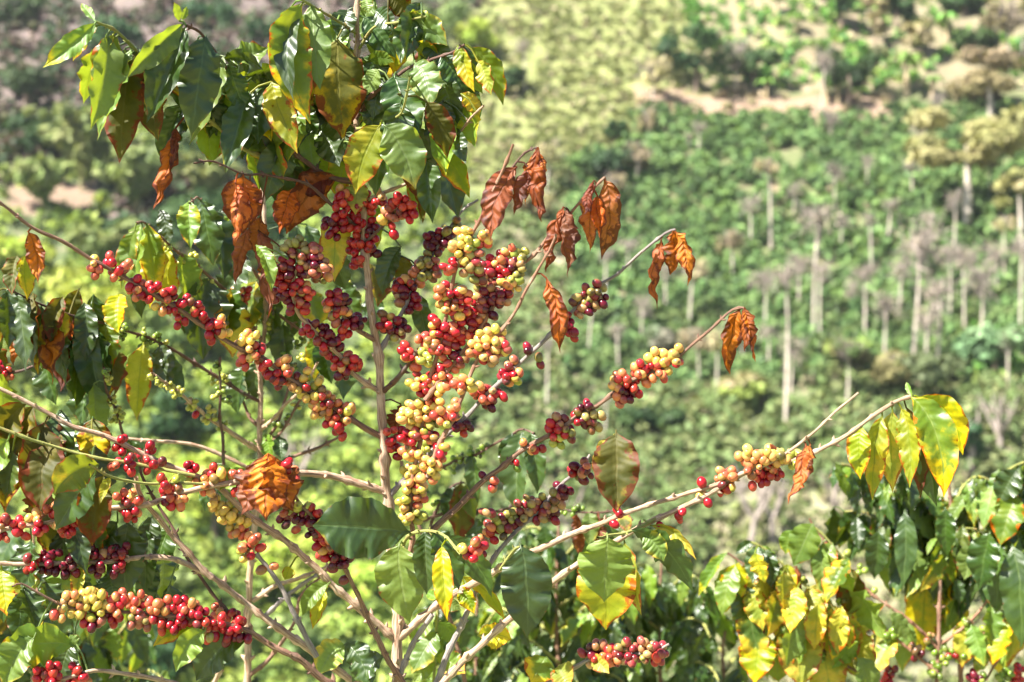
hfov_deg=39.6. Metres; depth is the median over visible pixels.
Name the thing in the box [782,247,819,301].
slender tree
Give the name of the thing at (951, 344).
coffee bush
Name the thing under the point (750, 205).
slender tree
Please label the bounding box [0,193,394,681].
coffee plant
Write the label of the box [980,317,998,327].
coffee bush
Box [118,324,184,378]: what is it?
bushy tree
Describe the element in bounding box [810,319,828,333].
coffee bush
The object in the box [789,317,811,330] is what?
coffee bush
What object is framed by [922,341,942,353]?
coffee bush
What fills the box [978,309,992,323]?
coffee bush
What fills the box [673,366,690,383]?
coffee bush
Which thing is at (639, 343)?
coffee bush
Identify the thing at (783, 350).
coffee bush
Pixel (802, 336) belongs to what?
coffee bush
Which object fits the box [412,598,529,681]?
coffee plant
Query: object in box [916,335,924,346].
coffee bush
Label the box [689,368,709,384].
coffee bush
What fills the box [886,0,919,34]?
broadleaf tree
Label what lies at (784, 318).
coffee bush
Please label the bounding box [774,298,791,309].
coffee bush
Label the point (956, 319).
coffee bush
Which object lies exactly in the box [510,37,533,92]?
slender tree
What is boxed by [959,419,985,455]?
round shrub
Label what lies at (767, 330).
slender tree
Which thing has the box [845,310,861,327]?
coffee bush
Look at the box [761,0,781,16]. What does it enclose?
banana plant
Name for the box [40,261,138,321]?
bushy tree
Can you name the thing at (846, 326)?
coffee bush
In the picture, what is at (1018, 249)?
slender tree
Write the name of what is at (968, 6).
broadleaf tree
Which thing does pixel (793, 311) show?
coffee bush
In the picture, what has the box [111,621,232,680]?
bushy tree
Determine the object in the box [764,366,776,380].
coffee bush
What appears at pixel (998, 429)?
bare tree
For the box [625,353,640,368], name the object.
coffee bush
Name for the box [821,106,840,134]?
slender tree
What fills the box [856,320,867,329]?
coffee bush
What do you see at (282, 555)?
bushy tree
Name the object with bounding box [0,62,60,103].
bushy tree
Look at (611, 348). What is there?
coffee bush
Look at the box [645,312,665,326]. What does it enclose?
coffee bush
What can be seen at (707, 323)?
coffee bush
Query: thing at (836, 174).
slender tree
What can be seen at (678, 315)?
coffee bush
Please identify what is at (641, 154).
slender tree
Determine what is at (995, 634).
coffee plant
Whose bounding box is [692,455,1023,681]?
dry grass
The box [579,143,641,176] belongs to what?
broadleaf tree
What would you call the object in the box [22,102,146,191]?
bushy tree
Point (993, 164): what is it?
slender tree
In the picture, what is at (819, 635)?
coffee plant
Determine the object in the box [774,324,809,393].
slender tree
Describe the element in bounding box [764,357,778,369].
coffee bush
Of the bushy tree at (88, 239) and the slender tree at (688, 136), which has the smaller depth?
the bushy tree at (88, 239)
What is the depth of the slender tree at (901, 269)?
99.67 m
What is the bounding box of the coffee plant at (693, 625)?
[596,562,738,681]
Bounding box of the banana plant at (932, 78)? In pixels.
[919,75,945,100]
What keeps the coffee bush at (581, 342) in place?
on the hillside
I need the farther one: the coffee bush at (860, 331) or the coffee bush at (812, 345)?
the coffee bush at (860, 331)
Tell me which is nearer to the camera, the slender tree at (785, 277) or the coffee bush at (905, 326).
the slender tree at (785, 277)
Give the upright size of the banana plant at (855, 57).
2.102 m
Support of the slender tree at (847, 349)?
on the hillside
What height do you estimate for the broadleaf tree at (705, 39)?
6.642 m
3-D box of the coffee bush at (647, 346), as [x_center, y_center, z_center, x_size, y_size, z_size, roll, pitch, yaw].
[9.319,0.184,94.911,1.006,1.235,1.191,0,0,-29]
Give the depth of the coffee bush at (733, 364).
91.55 m
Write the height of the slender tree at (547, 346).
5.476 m
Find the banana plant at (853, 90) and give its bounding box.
[849,87,869,107]
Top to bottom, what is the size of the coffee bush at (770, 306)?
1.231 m
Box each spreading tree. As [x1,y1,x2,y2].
[902,103,1023,236]
[940,46,1023,115]
[991,165,1023,240]
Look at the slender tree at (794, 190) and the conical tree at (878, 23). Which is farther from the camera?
the conical tree at (878, 23)
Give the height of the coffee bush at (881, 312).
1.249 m
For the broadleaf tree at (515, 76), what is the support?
on the hillside
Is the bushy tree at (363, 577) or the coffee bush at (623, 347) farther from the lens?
the coffee bush at (623, 347)
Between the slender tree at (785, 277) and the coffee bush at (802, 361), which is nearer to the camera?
the slender tree at (785, 277)
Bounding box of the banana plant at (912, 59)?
[883,52,930,96]
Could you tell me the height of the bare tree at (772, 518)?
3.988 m
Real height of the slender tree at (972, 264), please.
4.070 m
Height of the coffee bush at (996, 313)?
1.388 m
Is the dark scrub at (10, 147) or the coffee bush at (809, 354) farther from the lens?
the dark scrub at (10, 147)
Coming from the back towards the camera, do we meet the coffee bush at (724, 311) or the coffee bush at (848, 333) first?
the coffee bush at (724, 311)
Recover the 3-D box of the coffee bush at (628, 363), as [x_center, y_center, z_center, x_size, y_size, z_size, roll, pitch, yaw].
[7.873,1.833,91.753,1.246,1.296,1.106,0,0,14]
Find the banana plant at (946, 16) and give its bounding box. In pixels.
[935,12,959,38]
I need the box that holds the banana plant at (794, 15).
[783,12,804,35]
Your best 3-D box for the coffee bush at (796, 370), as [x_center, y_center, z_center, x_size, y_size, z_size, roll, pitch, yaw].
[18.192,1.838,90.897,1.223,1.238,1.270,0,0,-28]
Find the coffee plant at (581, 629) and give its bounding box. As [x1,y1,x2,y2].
[477,524,640,681]
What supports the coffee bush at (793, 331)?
on the hillside
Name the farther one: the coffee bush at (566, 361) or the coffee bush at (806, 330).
the coffee bush at (806, 330)
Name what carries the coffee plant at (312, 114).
on the hillside
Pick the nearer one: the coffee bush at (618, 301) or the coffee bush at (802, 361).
the coffee bush at (802, 361)
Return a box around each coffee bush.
[556,354,574,370]
[567,346,584,362]
[569,359,582,373]
[574,323,588,338]
[575,342,581,352]
[576,336,584,347]
[578,345,595,359]
[579,356,598,374]
[580,318,597,328]
[580,349,598,365]
[585,310,603,322]
[586,334,603,349]
[591,324,610,341]
[595,345,603,356]
[597,348,613,365]
[598,308,612,321]
[600,338,612,345]
[600,343,621,359]
[600,360,616,374]
[607,300,622,315]
[607,352,624,366]
[608,315,624,334]
[608,333,621,343]
[611,364,622,372]
[612,342,629,356]
[614,295,625,310]
[618,316,636,331]
[619,328,633,348]
[622,300,636,314]
[622,309,639,321]
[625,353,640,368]
[625,360,632,372]
[629,329,645,341]
[629,334,646,353]
[632,349,642,358]
[633,317,644,331]
[638,300,664,319]
[638,350,649,358]
[639,319,658,329]
[644,340,650,349]
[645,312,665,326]
[656,299,664,313]
[659,311,673,324]
[659,321,674,329]
[664,303,679,314]
[667,309,684,321]
[667,365,679,382]
[668,315,685,330]
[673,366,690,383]
[677,302,684,313]
[682,306,701,323]
[682,355,691,368]
[682,363,694,378]
[685,319,697,328]
[686,347,705,363]
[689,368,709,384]
[692,300,703,316]
[694,357,710,370]
[695,294,719,312]
[697,312,711,323]
[697,365,711,380]
[698,318,706,331]
[703,318,717,330]
[703,349,713,361]
[704,353,723,372]
[709,307,721,323]
[714,349,723,363]
[714,362,732,374]
[716,313,729,328]
[719,300,733,312]
[721,307,734,314]
[729,298,747,308]
[730,360,739,370]
[734,353,753,367]
[734,363,747,371]
[741,363,762,373]
[745,344,763,356]
[746,299,759,311]
[746,300,763,317]
[747,351,762,366]
[752,356,771,376]
[754,317,774,331]
[755,327,763,343]
[757,308,773,321]
[759,346,775,360]
[760,334,778,351]
[761,300,776,312]
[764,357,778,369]
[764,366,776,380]
[765,313,778,323]
[767,316,784,334]
[768,357,790,373]
[770,349,784,360]
[772,332,780,343]
[773,309,785,318]
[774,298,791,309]
[776,369,796,385]
[777,341,801,355]
[778,304,792,314]
[778,314,796,327]
[780,328,801,343]
[785,310,801,322]
[785,354,804,366]
[789,297,802,309]
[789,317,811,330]
[789,361,803,376]
[790,303,799,315]
[790,329,799,336]
[793,331,809,341]
[794,301,809,311]
[797,304,811,317]
[797,339,813,352]
[798,322,815,334]
[798,349,813,363]
[799,310,811,324]
[804,338,819,352]
[804,361,819,370]
[808,306,824,322]
[808,332,819,346]
[809,353,827,365]
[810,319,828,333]
[811,297,824,308]
[812,331,823,345]
[815,327,827,339]
[819,347,831,356]
[823,324,839,339]
[823,353,839,368]
[824,319,833,331]
[826,310,840,325]
[828,294,848,312]
[835,313,855,329]
[840,323,856,333]
[841,307,859,317]
[841,324,858,337]
[843,328,858,341]
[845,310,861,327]
[847,296,863,314]
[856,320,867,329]
[856,328,878,348]
[857,326,871,337]
[859,303,875,315]
[860,311,875,325]
[865,355,880,367]
[867,351,882,362]
[869,309,883,321]
[871,316,889,332]
[872,341,887,351]
[874,331,893,348]
[875,309,895,321]
[886,339,901,349]
[887,320,899,331]
[888,327,899,337]
[892,328,911,343]
[892,335,911,346]
[894,317,902,327]
[896,307,911,323]
[896,346,909,353]
[899,327,912,340]
[902,341,912,352]
[903,316,914,330]
[903,324,913,333]
[903,378,915,387]
[908,307,922,321]
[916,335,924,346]
[916,340,931,352]
[918,330,932,340]
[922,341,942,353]
[923,304,937,315]
[928,336,947,345]
[929,346,946,356]
[930,322,938,332]
[933,328,951,348]
[935,313,949,329]
[941,306,954,322]
[944,320,963,327]
[944,322,956,334]
[945,374,957,379]
[948,298,960,314]
[948,333,960,349]
[949,314,966,323]
[954,291,970,301]
[956,366,972,383]
[959,297,974,312]
[960,305,979,320]
[970,296,980,305]
[977,295,996,311]
[978,282,1004,301]
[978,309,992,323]
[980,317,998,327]
[987,303,1001,314]
[988,305,1007,323]
[991,284,1012,305]
[991,294,1011,309]
[999,315,1014,328]
[1001,307,1013,317]
[1003,281,1013,288]
[1007,316,1023,327]
[1008,282,1019,295]
[1009,289,1023,305]
[1010,300,1023,320]
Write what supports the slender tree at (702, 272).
on the hillside
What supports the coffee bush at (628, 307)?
on the hillside
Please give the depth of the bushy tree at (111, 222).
100.98 m
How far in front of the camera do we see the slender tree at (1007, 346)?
86.83 m
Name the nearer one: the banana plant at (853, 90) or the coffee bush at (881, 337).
the coffee bush at (881, 337)
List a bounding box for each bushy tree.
[0,0,44,22]
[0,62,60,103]
[0,112,63,155]
[0,152,81,207]
[0,234,57,281]
[6,351,70,390]
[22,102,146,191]
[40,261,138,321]
[60,216,143,277]
[75,12,143,44]
[77,424,143,460]
[91,144,186,214]
[99,212,159,234]
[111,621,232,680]
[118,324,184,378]
[123,183,252,254]
[138,290,187,360]
[141,388,223,440]
[152,448,226,492]
[173,541,200,590]
[176,147,247,195]
[179,0,251,27]
[180,130,246,183]
[181,455,253,542]
[197,192,302,248]
[232,610,331,662]
[238,534,316,591]
[239,12,279,45]
[263,348,306,397]
[277,227,370,268]
[309,560,377,612]
[393,321,460,349]
[412,0,470,37]
[452,15,498,48]
[508,192,553,215]
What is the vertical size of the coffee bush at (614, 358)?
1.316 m
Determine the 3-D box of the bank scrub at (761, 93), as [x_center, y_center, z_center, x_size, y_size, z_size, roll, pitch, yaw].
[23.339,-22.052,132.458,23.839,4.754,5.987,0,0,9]
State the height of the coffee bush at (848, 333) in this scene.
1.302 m
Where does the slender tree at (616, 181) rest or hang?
on the hillside
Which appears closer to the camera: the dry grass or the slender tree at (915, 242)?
the dry grass
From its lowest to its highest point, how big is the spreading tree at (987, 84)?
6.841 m
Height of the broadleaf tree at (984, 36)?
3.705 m
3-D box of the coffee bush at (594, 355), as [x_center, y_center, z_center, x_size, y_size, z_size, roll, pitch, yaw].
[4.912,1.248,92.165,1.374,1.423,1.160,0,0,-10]
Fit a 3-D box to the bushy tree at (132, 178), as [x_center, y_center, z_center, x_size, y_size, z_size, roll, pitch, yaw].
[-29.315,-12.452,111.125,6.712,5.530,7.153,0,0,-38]
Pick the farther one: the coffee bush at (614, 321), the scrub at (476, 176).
the scrub at (476, 176)
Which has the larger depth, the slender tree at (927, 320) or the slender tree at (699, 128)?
the slender tree at (699, 128)
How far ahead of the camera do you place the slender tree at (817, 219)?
95.43 m
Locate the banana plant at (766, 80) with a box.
[755,78,777,100]
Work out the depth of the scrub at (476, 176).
137.92 m
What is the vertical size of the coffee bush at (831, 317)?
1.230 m
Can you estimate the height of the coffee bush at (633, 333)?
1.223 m
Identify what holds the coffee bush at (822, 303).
on the hillside
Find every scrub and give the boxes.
[0,0,481,246]
[451,0,727,199]
[460,160,1023,681]
[635,84,891,120]
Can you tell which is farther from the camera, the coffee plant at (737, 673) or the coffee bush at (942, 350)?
the coffee bush at (942, 350)
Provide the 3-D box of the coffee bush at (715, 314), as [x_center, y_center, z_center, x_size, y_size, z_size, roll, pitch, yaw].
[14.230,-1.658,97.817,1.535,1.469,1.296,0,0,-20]
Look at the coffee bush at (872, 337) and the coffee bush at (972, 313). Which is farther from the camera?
the coffee bush at (972, 313)
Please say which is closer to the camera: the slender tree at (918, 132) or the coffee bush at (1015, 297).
the coffee bush at (1015, 297)
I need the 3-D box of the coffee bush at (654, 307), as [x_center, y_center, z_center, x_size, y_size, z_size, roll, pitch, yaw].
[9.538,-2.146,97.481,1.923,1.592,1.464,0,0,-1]
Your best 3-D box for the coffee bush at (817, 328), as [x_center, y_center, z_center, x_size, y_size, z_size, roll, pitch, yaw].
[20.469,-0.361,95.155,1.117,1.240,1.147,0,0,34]
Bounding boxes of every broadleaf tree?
[492,65,528,94]
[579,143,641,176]
[602,118,626,142]
[654,20,734,93]
[728,45,784,89]
[813,43,890,104]
[822,0,861,32]
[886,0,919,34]
[938,0,990,16]
[947,25,1001,55]
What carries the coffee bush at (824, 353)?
on the hillside
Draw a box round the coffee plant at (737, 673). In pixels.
[696,631,774,681]
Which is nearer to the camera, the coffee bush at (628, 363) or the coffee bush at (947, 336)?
the coffee bush at (628, 363)
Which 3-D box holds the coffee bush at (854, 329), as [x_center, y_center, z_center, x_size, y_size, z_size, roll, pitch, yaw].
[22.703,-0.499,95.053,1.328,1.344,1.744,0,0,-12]
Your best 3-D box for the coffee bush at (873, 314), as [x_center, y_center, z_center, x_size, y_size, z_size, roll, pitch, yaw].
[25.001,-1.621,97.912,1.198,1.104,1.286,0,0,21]
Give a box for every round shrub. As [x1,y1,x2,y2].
[490,368,533,394]
[614,405,686,431]
[643,323,706,350]
[717,370,769,400]
[823,335,874,371]
[867,346,969,393]
[947,320,1023,372]
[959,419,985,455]
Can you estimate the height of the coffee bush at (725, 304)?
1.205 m
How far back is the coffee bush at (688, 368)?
91.47 m
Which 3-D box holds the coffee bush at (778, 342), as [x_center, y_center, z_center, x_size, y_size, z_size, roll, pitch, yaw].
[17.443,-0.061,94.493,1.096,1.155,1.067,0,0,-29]
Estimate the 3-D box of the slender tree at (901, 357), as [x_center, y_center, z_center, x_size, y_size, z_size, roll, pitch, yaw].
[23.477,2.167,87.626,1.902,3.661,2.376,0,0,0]
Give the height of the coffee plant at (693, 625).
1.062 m
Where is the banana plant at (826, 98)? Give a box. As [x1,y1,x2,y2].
[810,74,834,104]
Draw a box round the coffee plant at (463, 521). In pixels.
[400,428,633,681]
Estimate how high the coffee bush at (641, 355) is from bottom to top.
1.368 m
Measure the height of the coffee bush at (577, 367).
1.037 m
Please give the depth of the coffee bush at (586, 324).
95.89 m
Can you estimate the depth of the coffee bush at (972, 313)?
97.23 m
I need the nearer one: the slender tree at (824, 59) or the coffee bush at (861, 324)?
the coffee bush at (861, 324)
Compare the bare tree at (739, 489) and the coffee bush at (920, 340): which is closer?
the bare tree at (739, 489)
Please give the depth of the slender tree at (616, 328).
92.12 m
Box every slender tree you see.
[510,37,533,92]
[535,132,565,192]
[537,335,555,406]
[588,310,600,347]
[596,247,616,293]
[598,170,631,190]
[598,395,614,438]
[604,318,629,365]
[614,232,644,269]
[620,140,653,185]
[633,289,660,333]
[634,107,660,133]
[635,52,674,104]
[656,263,678,309]
[676,325,707,382]
[678,255,711,325]
[684,131,694,158]
[688,120,709,157]
[703,325,723,394]
[714,226,745,285]
[717,27,755,95]
[737,190,763,251]
[747,263,781,323]
[752,155,780,248]
[757,322,780,365]
[758,258,807,434]
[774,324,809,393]
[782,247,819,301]
[784,179,803,212]
[787,192,847,329]
[805,42,840,112]
[807,251,840,348]
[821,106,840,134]
[823,155,850,207]
[825,333,870,411]
[836,210,855,247]
[842,260,880,335]
[844,278,867,298]
[860,212,881,272]
[861,149,879,185]
[867,284,906,351]
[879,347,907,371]
[881,195,900,237]
[886,255,920,311]
[888,198,953,352]
[897,157,917,192]
[904,292,946,352]
[907,119,940,167]
[908,232,933,280]
[911,264,963,357]
[919,209,936,235]
[923,90,948,106]
[931,242,964,315]
[944,184,965,245]
[944,239,982,327]
[963,256,999,326]
[964,248,980,298]
[977,234,1014,302]
[978,0,1023,70]
[978,156,1004,196]
[991,212,1017,273]
[996,327,1020,387]
[1006,2,1023,55]
[1007,233,1023,356]
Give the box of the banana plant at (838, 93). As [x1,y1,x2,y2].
[827,81,849,103]
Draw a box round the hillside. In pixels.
[0,0,1023,681]
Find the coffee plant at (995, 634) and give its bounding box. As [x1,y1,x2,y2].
[809,518,1023,681]
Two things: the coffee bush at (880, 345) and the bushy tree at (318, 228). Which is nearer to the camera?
the coffee bush at (880, 345)
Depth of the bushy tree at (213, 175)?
110.79 m
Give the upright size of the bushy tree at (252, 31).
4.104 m
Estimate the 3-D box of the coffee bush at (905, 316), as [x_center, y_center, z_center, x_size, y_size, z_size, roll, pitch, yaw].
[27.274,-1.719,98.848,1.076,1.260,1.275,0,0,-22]
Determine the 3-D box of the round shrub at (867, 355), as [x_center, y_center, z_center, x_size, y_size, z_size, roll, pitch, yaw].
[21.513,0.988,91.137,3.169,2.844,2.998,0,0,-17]
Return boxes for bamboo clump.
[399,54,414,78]
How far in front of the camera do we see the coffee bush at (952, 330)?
95.59 m
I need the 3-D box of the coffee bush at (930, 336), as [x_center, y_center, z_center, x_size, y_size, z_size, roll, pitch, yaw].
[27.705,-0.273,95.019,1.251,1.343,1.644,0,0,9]
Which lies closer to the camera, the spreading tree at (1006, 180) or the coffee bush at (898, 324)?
the coffee bush at (898, 324)
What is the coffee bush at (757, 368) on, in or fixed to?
on the hillside
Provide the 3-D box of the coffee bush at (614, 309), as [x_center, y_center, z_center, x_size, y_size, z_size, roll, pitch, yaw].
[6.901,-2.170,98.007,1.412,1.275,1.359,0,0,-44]
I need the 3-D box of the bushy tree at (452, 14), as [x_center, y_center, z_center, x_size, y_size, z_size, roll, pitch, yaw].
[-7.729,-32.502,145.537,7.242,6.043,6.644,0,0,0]
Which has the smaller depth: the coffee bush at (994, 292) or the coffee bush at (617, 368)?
the coffee bush at (617, 368)
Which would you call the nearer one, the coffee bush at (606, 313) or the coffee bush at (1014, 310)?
the coffee bush at (1014, 310)
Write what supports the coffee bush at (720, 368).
on the hillside
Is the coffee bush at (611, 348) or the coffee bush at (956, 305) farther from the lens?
the coffee bush at (956, 305)
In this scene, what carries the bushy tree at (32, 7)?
on the hillside
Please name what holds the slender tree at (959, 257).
on the hillside
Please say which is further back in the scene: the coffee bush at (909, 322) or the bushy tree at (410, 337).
the coffee bush at (909, 322)
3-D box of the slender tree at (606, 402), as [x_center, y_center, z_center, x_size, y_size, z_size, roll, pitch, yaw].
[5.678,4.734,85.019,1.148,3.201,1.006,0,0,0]
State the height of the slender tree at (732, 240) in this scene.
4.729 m
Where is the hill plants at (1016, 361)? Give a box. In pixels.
[680,0,1023,382]
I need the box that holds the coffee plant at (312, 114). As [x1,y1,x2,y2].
[0,0,968,681]
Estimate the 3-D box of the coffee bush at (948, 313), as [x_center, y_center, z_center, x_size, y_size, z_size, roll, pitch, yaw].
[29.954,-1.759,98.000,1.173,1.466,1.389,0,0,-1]
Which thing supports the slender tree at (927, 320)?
on the hillside
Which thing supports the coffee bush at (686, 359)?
on the hillside
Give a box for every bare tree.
[282,418,327,496]
[542,479,584,549]
[727,464,777,550]
[751,478,787,544]
[818,467,854,532]
[966,404,979,475]
[976,387,1017,451]
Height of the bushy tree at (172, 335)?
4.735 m
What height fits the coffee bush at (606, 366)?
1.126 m
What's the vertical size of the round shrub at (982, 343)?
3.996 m
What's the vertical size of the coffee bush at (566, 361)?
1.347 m
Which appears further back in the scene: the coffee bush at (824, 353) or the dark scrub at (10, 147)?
the dark scrub at (10, 147)
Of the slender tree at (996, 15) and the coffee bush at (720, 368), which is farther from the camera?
the slender tree at (996, 15)
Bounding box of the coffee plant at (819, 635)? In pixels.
[697,523,888,681]
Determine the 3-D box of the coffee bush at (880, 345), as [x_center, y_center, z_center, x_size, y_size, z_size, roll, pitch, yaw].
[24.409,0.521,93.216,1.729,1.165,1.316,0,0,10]
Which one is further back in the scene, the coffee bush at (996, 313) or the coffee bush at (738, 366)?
the coffee bush at (996, 313)
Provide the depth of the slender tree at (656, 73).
132.16 m
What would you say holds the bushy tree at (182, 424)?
on the hillside
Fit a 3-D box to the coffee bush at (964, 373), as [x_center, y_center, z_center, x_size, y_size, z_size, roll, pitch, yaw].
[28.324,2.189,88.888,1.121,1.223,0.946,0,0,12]
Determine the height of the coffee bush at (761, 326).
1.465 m
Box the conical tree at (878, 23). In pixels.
[862,0,889,49]
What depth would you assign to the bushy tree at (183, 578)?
71.43 m
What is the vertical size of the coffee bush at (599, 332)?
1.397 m
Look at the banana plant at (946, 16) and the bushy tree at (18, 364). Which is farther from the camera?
the banana plant at (946, 16)
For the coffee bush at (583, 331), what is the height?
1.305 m
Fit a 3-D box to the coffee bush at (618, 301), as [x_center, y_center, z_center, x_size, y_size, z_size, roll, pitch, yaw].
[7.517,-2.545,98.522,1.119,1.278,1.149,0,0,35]
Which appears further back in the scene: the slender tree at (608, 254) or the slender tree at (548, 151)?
the slender tree at (548, 151)
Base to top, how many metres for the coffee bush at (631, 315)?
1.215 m
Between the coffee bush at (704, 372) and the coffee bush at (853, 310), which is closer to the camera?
the coffee bush at (704, 372)
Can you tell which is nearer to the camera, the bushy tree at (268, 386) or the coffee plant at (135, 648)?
the coffee plant at (135, 648)
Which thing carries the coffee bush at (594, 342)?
on the hillside
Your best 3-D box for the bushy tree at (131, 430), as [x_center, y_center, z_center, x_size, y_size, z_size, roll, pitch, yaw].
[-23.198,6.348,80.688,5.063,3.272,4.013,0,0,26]
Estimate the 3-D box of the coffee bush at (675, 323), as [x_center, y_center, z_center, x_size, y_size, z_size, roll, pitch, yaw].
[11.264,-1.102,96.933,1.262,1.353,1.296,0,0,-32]
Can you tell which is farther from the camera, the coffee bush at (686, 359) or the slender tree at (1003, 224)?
the slender tree at (1003, 224)
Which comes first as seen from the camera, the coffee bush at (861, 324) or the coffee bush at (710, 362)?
the coffee bush at (710, 362)
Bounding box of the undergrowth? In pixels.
[0,77,491,681]
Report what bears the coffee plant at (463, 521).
on the hillside
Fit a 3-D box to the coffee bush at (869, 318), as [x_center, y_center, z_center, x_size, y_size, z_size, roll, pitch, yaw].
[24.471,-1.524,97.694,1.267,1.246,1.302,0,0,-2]
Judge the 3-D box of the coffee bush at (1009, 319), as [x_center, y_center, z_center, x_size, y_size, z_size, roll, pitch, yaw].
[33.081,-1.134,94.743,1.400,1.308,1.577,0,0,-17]
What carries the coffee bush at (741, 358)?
on the hillside
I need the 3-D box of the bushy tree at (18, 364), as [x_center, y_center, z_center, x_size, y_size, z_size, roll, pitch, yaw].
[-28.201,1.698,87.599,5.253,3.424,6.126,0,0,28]
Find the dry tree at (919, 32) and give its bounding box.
[899,18,934,52]
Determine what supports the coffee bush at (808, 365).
on the hillside
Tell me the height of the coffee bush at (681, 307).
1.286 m
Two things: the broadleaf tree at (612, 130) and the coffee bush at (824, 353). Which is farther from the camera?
the broadleaf tree at (612, 130)
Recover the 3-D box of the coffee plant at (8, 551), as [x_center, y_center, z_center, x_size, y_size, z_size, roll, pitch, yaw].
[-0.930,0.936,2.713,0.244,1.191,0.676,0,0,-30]
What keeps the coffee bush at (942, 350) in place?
on the hillside
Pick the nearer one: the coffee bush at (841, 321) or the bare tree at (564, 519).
the bare tree at (564, 519)
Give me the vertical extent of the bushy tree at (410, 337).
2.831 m
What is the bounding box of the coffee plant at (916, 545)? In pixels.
[819,460,1023,681]
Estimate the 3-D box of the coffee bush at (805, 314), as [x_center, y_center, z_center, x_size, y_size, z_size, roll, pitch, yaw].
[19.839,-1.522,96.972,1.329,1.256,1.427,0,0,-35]
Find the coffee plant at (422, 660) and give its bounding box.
[409,589,464,681]
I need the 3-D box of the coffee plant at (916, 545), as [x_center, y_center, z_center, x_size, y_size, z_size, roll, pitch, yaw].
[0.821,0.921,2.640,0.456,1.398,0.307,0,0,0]
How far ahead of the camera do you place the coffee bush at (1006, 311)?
95.71 m
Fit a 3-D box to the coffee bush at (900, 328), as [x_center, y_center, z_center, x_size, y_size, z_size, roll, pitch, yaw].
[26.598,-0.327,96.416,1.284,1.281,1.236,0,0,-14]
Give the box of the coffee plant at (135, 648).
[53,619,169,681]
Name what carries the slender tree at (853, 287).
on the hillside
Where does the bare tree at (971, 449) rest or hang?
on the hillside
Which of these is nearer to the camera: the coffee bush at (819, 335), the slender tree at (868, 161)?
the coffee bush at (819, 335)
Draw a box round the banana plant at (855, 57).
[850,54,865,61]
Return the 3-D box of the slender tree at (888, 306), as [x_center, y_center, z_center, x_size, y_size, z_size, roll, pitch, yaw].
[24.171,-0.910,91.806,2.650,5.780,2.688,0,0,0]
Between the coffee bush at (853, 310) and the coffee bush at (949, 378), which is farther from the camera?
the coffee bush at (853, 310)
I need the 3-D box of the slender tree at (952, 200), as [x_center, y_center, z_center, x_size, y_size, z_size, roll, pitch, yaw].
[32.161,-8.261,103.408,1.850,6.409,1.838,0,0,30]
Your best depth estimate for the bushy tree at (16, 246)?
98.01 m
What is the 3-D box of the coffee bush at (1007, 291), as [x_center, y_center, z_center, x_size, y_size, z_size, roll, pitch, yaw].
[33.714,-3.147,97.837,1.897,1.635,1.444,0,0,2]
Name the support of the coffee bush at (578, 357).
on the hillside
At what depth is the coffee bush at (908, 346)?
93.50 m
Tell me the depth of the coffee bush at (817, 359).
91.51 m
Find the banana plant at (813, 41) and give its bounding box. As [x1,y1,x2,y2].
[803,38,825,59]
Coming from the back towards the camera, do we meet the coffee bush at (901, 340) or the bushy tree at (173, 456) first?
the coffee bush at (901, 340)
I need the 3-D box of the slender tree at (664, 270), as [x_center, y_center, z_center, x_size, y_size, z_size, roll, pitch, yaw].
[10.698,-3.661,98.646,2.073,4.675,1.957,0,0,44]
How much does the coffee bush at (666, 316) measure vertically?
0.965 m
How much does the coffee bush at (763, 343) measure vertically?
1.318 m
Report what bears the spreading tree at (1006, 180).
on the hillside
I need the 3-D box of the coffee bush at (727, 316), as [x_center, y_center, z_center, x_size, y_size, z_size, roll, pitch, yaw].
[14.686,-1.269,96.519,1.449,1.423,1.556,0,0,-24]
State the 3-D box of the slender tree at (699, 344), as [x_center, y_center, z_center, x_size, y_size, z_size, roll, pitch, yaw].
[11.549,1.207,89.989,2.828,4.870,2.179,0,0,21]
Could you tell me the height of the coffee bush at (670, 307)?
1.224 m
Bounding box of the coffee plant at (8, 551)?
[0,518,108,681]
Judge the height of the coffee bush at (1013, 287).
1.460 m
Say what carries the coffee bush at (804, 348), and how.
on the hillside
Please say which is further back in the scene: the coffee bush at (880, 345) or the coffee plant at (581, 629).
the coffee bush at (880, 345)
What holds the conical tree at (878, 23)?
on the hillside
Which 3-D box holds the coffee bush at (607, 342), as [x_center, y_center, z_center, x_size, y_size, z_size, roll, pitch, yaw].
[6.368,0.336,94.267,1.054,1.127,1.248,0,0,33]
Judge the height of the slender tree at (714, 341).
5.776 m
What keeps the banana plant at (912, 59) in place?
on the hillside
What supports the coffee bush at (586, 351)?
on the hillside
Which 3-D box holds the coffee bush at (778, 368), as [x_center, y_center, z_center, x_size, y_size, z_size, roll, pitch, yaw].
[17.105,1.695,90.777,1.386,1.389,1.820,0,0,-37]
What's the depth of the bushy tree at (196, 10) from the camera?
145.34 m
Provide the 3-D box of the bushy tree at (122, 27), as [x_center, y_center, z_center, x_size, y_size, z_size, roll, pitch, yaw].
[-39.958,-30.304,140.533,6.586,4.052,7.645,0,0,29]
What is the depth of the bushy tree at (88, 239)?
98.19 m
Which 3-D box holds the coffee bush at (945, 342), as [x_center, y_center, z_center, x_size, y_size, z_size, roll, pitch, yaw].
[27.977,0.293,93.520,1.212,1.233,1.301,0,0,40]
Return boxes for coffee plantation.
[562,97,1023,317]
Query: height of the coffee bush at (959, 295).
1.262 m
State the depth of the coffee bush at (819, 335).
93.85 m
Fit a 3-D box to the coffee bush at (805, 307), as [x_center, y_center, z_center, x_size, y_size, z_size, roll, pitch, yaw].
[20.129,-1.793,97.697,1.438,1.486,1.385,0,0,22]

